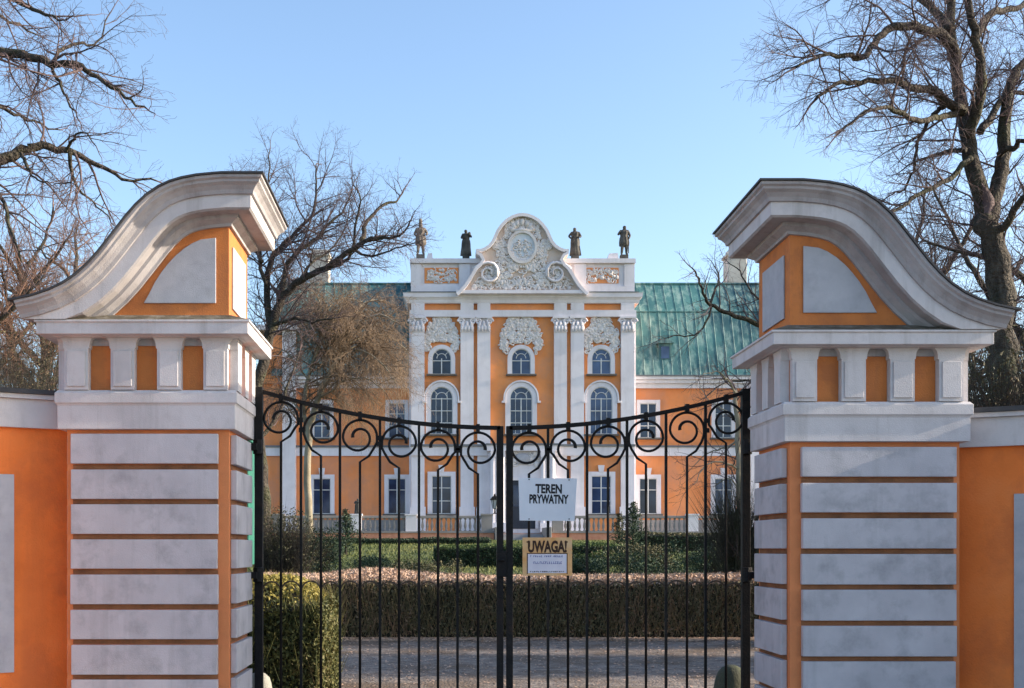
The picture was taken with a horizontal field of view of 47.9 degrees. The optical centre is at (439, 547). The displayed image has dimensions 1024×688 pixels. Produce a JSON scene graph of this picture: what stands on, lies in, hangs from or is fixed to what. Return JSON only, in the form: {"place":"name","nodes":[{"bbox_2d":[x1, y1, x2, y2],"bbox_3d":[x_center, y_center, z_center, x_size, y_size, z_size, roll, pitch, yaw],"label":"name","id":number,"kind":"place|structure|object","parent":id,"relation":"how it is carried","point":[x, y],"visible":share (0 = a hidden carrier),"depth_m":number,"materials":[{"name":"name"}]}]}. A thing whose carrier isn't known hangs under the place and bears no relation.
{"place":"outdoors","nodes":[
{"label":"outdoors","id":0,"kind":"place"},
{"bbox_2d":[7,171,288,687],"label":"gate pillar","id":1,"kind":"structure","parent":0,"point":[146,325],"depth_m":9.45,"materials":[{"name":"paint"}]},
{"bbox_2d":[251,387,506,687],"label":"gate leaf","id":2,"kind":"object","parent":1,"relation":"attached to","point":[257,449],"visible":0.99,"depth_m":10.41,"materials":[{"name":"black metal"}]},
{"bbox_2d":[297,537,338,561],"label":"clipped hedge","id":3,"kind":"object","parent":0,"point":[331,549],"visible":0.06,"depth_m":46.06,"materials":[{"name":"green plant"}]},
{"bbox_2d":[247,539,717,575],"bbox_3d":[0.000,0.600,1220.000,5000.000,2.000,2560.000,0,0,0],"label":"ground","id":4,"kind":"structure","parent":0,"point":[415,554],"depth_m":48.90,"materials":[{"name":"plant"}]},
{"bbox_2d":[0,284,58,389],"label":"shrub","id":5,"kind":"object","parent":4,"relation":"on","point":[31,383],"visible":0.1,"depth_m":23.51,"materials":[{"name":"brown plant"}]},
{"bbox_2d":[1,313,58,389],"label":"shrub","id":6,"kind":"object","parent":4,"relation":"on","point":[45,386],"visible":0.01,"depth_m":27.60,"materials":[{"name":"brown plant"}]},
{"bbox_2d":[0,387,66,687],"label":"garden wall","id":7,"kind":"structure","parent":4,"relation":"on","point":[33,546],"depth_m":9.61,"materials":[{"name":"orange paint"}]},
{"bbox_2d":[0,220,94,360],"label":"bare tree","id":8,"kind":"object","parent":4,"relation":"on","point":[45,256],"visible":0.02,"depth_m":59.55,"materials":[{"name":"brown plant"}]},
{"bbox_2d":[0,170,105,388],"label":"bare tree","id":9,"kind":"object","parent":4,"relation":"on","point":[8,308],"visible":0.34,"depth_m":33.05,"materials":[{"name":"brown plant"}]},
{"bbox_2d":[0,200,117,389],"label":"bare tree","id":10,"kind":"object","parent":4,"relation":"on","point":[75,265],"visible":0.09,"depth_m":37.60,"materials":[{"name":"brown plant"}]},
{"bbox_2d":[0,0,176,314],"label":"bare tree","id":11,"kind":"object","parent":4,"relation":"on","point":[19,150],"visible":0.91,"depth_m":16.61,"materials":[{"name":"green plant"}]},
{"bbox_2d":[248,499,332,573],"bbox_3d":[-4.283,-0.068,32.034,2.757,2.998,3.014,0,0,0],"label":"shrub","id":12,"kind":"object","parent":4,"relation":"on","point":[291,557],"visible":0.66,"depth_m":31.64,"materials":[{"name":"green plant"}]},
{"bbox_2d":[284,526,351,573],"bbox_3d":[-4.179,0.075,38.013,2.646,2.095,2.441,0,0,0],"label":"shrub","id":13,"kind":"object","parent":4,"relation":"on","point":[329,544],"visible":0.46,"depth_m":37.80,"materials":[{"name":"green plant"}]},
{"bbox_2d":[208,115,443,549],"bbox_3d":[-3.639,-6.057,34.096,7.627,14.821,6.798,0,0,0],"label":"bare tree","id":14,"kind":"object","parent":4,"relation":"on","point":[271,317],"visible":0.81,"depth_m":33.94,"materials":[{"name":"brown plant"}]},
{"bbox_2d":[255,251,434,537],"bbox_3d":[-4.227,-5.716,47.332,8.174,12.539,8.229,0,0,0],"label":"bare tree","id":15,"kind":"object","parent":4,"relation":"on","point":[341,344],"visible":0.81,"depth_m":46.62,"materials":[{"name":"brown plant"}]},
{"bbox_2d":[328,508,366,555],"bbox_3d":[-4.081,-0.705,50.096,1.820,2.071,1.676,0,0,0],"label":"conifer","id":16,"kind":"object","parent":4,"relation":"on","point":[346,518],"visible":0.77,"depth_m":49.97,"materials":[{"name":"green plant"}]},
{"bbox_2d":[313,554,397,571],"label":"shrub","id":17,"kind":"object","parent":4,"relation":"on","point":[371,561],"visible":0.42,"depth_m":35.74,"materials":[{"name":"green plant"}]},
{"bbox_2d":[336,536,491,543],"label":"clipped hedge","id":18,"kind":"object","parent":4,"relation":"on","point":[447,540],"visible":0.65,"depth_m":59.05,"materials":[{"name":"green plant"}]},
{"bbox_2d":[388,558,466,573],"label":"shrub","id":19,"kind":"object","parent":4,"relation":"on","point":[423,567],"visible":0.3,"depth_m":34.13,"materials":[{"name":"green plant"}]},
{"bbox_2d":[275,531,715,540],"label":"terrace","id":20,"kind":"structure","parent":4,"relation":"on","point":[592,535],"depth_m":70.00,"materials":[{"name":"stone"}]},
{"bbox_2d":[272,514,492,530],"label":"balustrade","id":21,"kind":"object","parent":20,"relation":"on","point":[485,524],"visible":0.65,"depth_m":70.08,"materials":[{"name":"stone"}]},
{"bbox_2d":[354,498,358,513],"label":"statue","id":22,"kind":"object","parent":21,"relation":"on","point":[356,503],"visible":0.72,"depth_m":70.12,"materials":[{"name":"stone"}]},
{"bbox_2d":[490,494,496,513],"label":"lantern","id":23,"kind":"object","parent":21,"relation":"on","point":[493,499],"visible":0.94,"depth_m":70.09,"materials":[{"name":"black metal"}]},
{"bbox_2d":[552,514,755,530],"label":"balustrade","id":24,"kind":"object","parent":20,"relation":"on","point":[558,525],"visible":0.56,"depth_m":70.14,"materials":[{"name":"stone"}]},
{"bbox_2d":[250,565,758,637],"bbox_3d":[1.552,0.969,21.959,21.313,1.332,3.421,0,0,0],"label":"clipped hedge","id":25,"kind":"object","parent":4,"relation":"on","point":[597,608],"visible":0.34,"depth_m":20.42,"materials":[{"name":"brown plant"}]},
{"bbox_2d":[257,213,758,532],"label":"palace","id":26,"kind":"structure","parent":4,"relation":"on","point":[524,320],"depth_m":76.00,"materials":[{"name":"orange paint"}]},
{"bbox_2d":[310,400,334,439],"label":"window","id":27,"kind":"structure","parent":26,"relation":"in","point":[318,428],"depth_m":77.58,"materials":[{"name":"glass"}]},
{"bbox_2d":[311,468,335,515],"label":"window","id":28,"kind":"structure","parent":26,"relation":"in","point":[328,481],"depth_m":77.58,"materials":[{"name":"white paint"}]},
{"bbox_2d":[383,468,408,515],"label":"window","id":29,"kind":"structure","parent":26,"relation":"in","point":[390,481],"depth_m":77.52,"materials":[{"name":"white paint"}]},
{"bbox_2d":[384,400,408,439],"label":"window","id":30,"kind":"structure","parent":26,"relation":"in","point":[405,415],"depth_m":77.58,"materials":[{"name":"white paint"}]},
{"bbox_2d":[414,219,427,257],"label":"statue","id":31,"kind":"object","parent":26,"relation":"on","point":[420,230],"visible":0.67,"depth_m":76.17,"materials":[{"name":"stone"}]},
{"bbox_2d":[426,465,455,515],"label":"window","id":32,"kind":"structure","parent":26,"relation":"in","point":[447,480],"depth_m":75.93,"materials":[{"name":"white paint"}]},
{"bbox_2d":[426,345,456,375],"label":"window","id":33,"kind":"structure","parent":26,"relation":"in","point":[442,363],"depth_m":75.93,"materials":[{"name":"glass"}]},
{"bbox_2d":[422,380,460,435],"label":"window","id":34,"kind":"structure","parent":26,"relation":"in","point":[443,406],"depth_m":75.93,"materials":[{"name":"glass"}]},
{"bbox_2d":[460,230,471,257],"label":"statue","id":35,"kind":"object","parent":26,"relation":"on","point":[466,236],"visible":0.98,"depth_m":76.17,"materials":[{"name":"stone"}]},
{"bbox_2d":[506,345,536,375],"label":"window","id":36,"kind":"structure","parent":26,"relation":"in","point":[521,358],"depth_m":75.93,"materials":[{"name":"white paint"}]},
{"bbox_2d":[502,380,540,435],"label":"window","id":37,"kind":"structure","parent":26,"relation":"in","point":[521,399],"depth_m":75.93,"materials":[{"name":"white paint"}]},
{"bbox_2d":[568,228,581,257],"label":"statue","id":38,"kind":"object","parent":26,"relation":"on","point":[575,249],"visible":0.99,"depth_m":76.17,"materials":[{"name":"stone"}]},
{"bbox_2d":[586,345,616,375],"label":"window","id":39,"kind":"structure","parent":26,"relation":"in","point":[600,360],"depth_m":75.93,"materials":[{"name":"glass"}]},
{"bbox_2d":[582,380,620,435],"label":"window","id":40,"kind":"structure","parent":26,"relation":"in","point":[601,399],"depth_m":75.93,"materials":[{"name":"glass"}]},
{"bbox_2d":[588,465,616,515],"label":"window","id":41,"kind":"structure","parent":26,"relation":"in","point":[597,481],"depth_m":75.93,"materials":[{"name":"white paint"}]},
{"bbox_2d":[607,253,617,257],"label":"stone block","id":42,"kind":"structure","parent":26,"relation":"on","point":[612,255],"depth_m":76.10,"materials":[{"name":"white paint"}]},
{"bbox_2d":[617,226,630,257],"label":"statue","id":43,"kind":"object","parent":26,"relation":"on","point":[624,233],"visible":0.98,"depth_m":76.19,"materials":[{"name":"stone"}]},
{"bbox_2d":[636,400,661,439],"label":"window","id":44,"kind":"structure","parent":26,"relation":"in","point":[642,406],"depth_m":77.52,"materials":[{"name":"white paint"}]},
{"bbox_2d":[636,468,662,515],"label":"window","id":45,"kind":"structure","parent":26,"relation":"in","point":[653,481],"depth_m":77.52,"materials":[{"name":"white paint"}]},
{"bbox_2d":[710,400,734,439],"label":"window","id":46,"kind":"structure","parent":26,"relation":"in","point":[725,423],"depth_m":77.58,"materials":[{"name":"white paint"}]},
{"bbox_2d":[710,468,735,515],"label":"window","id":47,"kind":"structure","parent":26,"relation":"in","point":[716,477],"depth_m":77.58,"materials":[{"name":"white paint"}]},
{"bbox_2d":[492,527,551,540],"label":"stone stairs","id":48,"kind":"structure","parent":4,"relation":"on","point":[516,537],"depth_m":71.65,"materials":[{"name":"grey stone"}]},
{"bbox_2d":[433,542,628,566],"bbox_3d":[3.498,0.259,44.601,7.559,1.052,1.364,0,0,0],"label":"clipped hedge","id":49,"kind":"object","parent":4,"relation":"on","point":[468,554],"visible":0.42,"depth_m":44.06,"materials":[{"name":"green plant"}]},
{"bbox_2d":[572,552,609,573],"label":"shrub","id":50,"kind":"object","parent":4,"relation":"on","point":[578,565],"visible":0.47,"depth_m":36.69,"materials":[{"name":"green plant"}]},
{"bbox_2d":[572,550,625,564],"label":"shrub","id":51,"kind":"object","parent":4,"relation":"on","point":[600,553],"visible":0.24,"depth_m":43.52,"materials":[{"name":"green plant"}]},
{"bbox_2d":[606,513,625,545],"bbox_3d":[7.453,-0.535,47.975,1.075,1.998,1.255,0,0,-18],"label":"conifer","id":52,"kind":"object","parent":4,"relation":"on","point":[619,517],"visible":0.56,"depth_m":47.96,"materials":[{"name":"green plant"}]},
{"bbox_2d":[614,501,652,562],"bbox_3d":[7.708,-0.643,46.072,1.556,2.487,2.061,0,0,0],"label":"conifer","id":53,"kind":"object","parent":4,"relation":"on","point":[633,523],"visible":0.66,"depth_m":45.94,"materials":[{"name":"green plant"}]},
{"bbox_2d":[591,542,679,573],"bbox_3d":[7.111,0.340,40.142,2.943,1.319,2.845,0,0,35],"label":"shrub","id":54,"kind":"object","parent":4,"relation":"on","point":[654,550],"visible":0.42,"depth_m":39.84,"materials":[{"name":"green plant"}]},
{"bbox_2d":[584,547,703,574],"bbox_3d":[6.228,0.590,35.517,3.285,1.295,4.028,0,0,29],"label":"shrub","id":55,"kind":"object","parent":4,"relation":"on","point":[641,566],"visible":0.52,"depth_m":35.48,"materials":[{"name":"green plant"}]},
{"bbox_2d":[676,550,708,561],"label":"shrub","id":56,"kind":"object","parent":4,"relation":"on","point":[689,557],"visible":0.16,"depth_m":46.17,"materials":[{"name":"green plant"}]},
{"bbox_2d":[662,540,723,573],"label":"shrub","id":57,"kind":"object","parent":4,"relation":"on","point":[698,563],"visible":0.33,"depth_m":37.85,"materials":[{"name":"green plant"}]},
{"bbox_2d":[634,236,758,412],"bbox_3d":[9.128,-4.792,35.667,6.568,12.069,3.576,0,0,0],"label":"bare tree","id":58,"kind":"object","parent":4,"relation":"on","point":[746,318],"visible":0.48,"depth_m":35.48,"materials":[{"name":"brown plant"}]},
{"bbox_2d":[634,531,758,551],"bbox_3d":[13.249,-0.285,52.699,8.669,1.056,1.582,0,0,0],"label":"clipped hedge","id":59,"kind":"object","parent":4,"relation":"on","point":[653,538],"visible":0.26,"depth_m":52.06,"materials":[{"name":"green plant"}]},
{"bbox_2d":[669,351,750,570],"bbox_3d":[7.101,-1.855,29.905,2.771,6.718,3.153,0,0,0],"label":"bare tree","id":60,"kind":"object","parent":4,"relation":"on","point":[737,441],"visible":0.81,"depth_m":29.93,"materials":[{"name":"brown plant"}]},
{"bbox_2d":[677,459,758,572],"bbox_3d":[7.731,-0.521,29.927,3.334,4.052,3.321,0,0,0],"label":"shrub","id":61,"kind":"object","parent":4,"relation":"on","point":[733,522],"visible":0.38,"depth_m":29.75,"materials":[{"name":"green plant"}]},
{"bbox_2d":[712,178,1021,687],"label":"gate pillar","id":62,"kind":"structure","parent":4,"relation":"on","point":[877,325],"depth_m":9.25,"materials":[{"name":"paint"}]},
{"bbox_2d":[506,388,753,687],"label":"gate leaf","id":63,"kind":"object","parent":62,"relation":"attached to","point":[747,575],"visible":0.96,"depth_m":10.41,"materials":[{"name":"black metal"}]},
{"bbox_2d":[522,537,571,575],"bbox_3d":[0.969,0.077,10.385,0.447,0.343,0.011,0,0,0],"label":"warning sign","id":64,"kind":"object","parent":63,"relation":"attached to","point":[546,556],"visible":1,"depth_m":10.38,"materials":[{"name":"yellow"}]},
{"bbox_2d":[519,478,576,520],"bbox_3d":[0.974,-0.438,10.394,0.529,0.388,0.032,0,0,0],"label":"notice sign","id":65,"kind":"object","parent":63,"relation":"attached to","point":[547,499],"visible":1,"depth_m":10.38,"materials":[{"name":"white metal"}]},
{"bbox_2d":[723,0,1023,402],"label":"bare tree","id":66,"kind":"object","parent":4,"relation":"on","point":[989,228],"visible":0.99,"depth_m":21.68,"materials":[{"name":"brown plant"}]},
{"bbox_2d":[748,144,1023,391],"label":"bare tree","id":67,"kind":"object","parent":4,"relation":"on","point":[930,251],"visible":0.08,"depth_m":35.32,"materials":[{"name":"brown plant"}]},
{"bbox_2d":[885,149,1023,397],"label":"bare tree","id":68,"kind":"object","parent":4,"relation":"on","point":[972,267],"visible":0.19,"depth_m":30.16,"materials":[{"name":"brown plant"}]},
{"bbox_2d":[942,259,1023,404],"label":"bare tree","id":69,"kind":"object","parent":4,"relation":"on","point":[978,354],"visible":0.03,"depth_m":26.61,"materials":[{"name":"brown plant"}]},
{"bbox_2d":[959,405,1023,687],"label":"garden wall","id":70,"kind":"structure","parent":4,"relation":"on","point":[991,553],"depth_m":9.41,"materials":[{"name":"orange paint"}]},
{"bbox_2d":[0,0,1023,394],"label":"sky","id":71,"kind":"structure","parent":0,"point":[596,118],"materials":[{"name":"blue"}]},
{"bbox_2d":[342,637,753,640],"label":"verge","id":72,"kind":"structure","parent":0,"point":[591,639],"depth_m":19.96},
{"bbox_2d":[341,637,758,687],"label":"driveway","id":73,"kind":"structure","parent":0,"point":[715,651],"depth_m":15.87,"materials":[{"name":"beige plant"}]},
{"bbox_2d":[247,571,350,687],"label":"clipped hedge","id":74,"kind":"object","parent":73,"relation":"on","point":[310,636],"visible":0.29,"depth_m":11.56,"materials":[{"name":"green plant"}]},
{"bbox_2d":[968,288,1023,407],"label":"shrub","id":75,"kind":"object","parent":73,"relation":"on","point":[995,377],"visible":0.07,"depth_m":15.75,"materials":[{"name":"brown plant"}]},
{"bbox_2d":[968,303,1023,407],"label":"shrub","id":76,"kind":"object","parent":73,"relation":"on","point":[1015,393],"visible":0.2,"depth_m":14.94,"materials":[{"name":"brown plant"}]},
{"bbox_2d":[968,324,1023,406],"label":"shrub","id":77,"kind":"object","parent":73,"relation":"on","point":[987,370],"visible":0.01,"depth_m":18.77,"materials":[{"name":"plant"}]},
{"label":"road","id":78,"kind":"structure","parent":0,"visible":0},
{"bbox_2d":[247,441,253,564],"bbox_3d":[-2.022,0.285,10.925,0.495,2.630,0.390,0,0,0],"label":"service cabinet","id":79,"kind":"object","parent":78,"relation":"on","point":[250,505],"visible":0.1,"depth_m":10.98,"materials":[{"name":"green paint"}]},
{"bbox_2d":[252,673,271,687],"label":"guard stone","id":80,"kind":"object","parent":78,"relation":"on","point":[267,682],"visible":0.24,"depth_m":10.69,"materials":[{"name":"white stone"}]},
{"bbox_2d":[713,665,740,687],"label":"guard stone","id":81,"kind":"object","parent":78,"relation":"on","point":[733,676],"visible":0.81,"depth_m":10.76,"materials":[{"name":"grey stone"}]}
]}

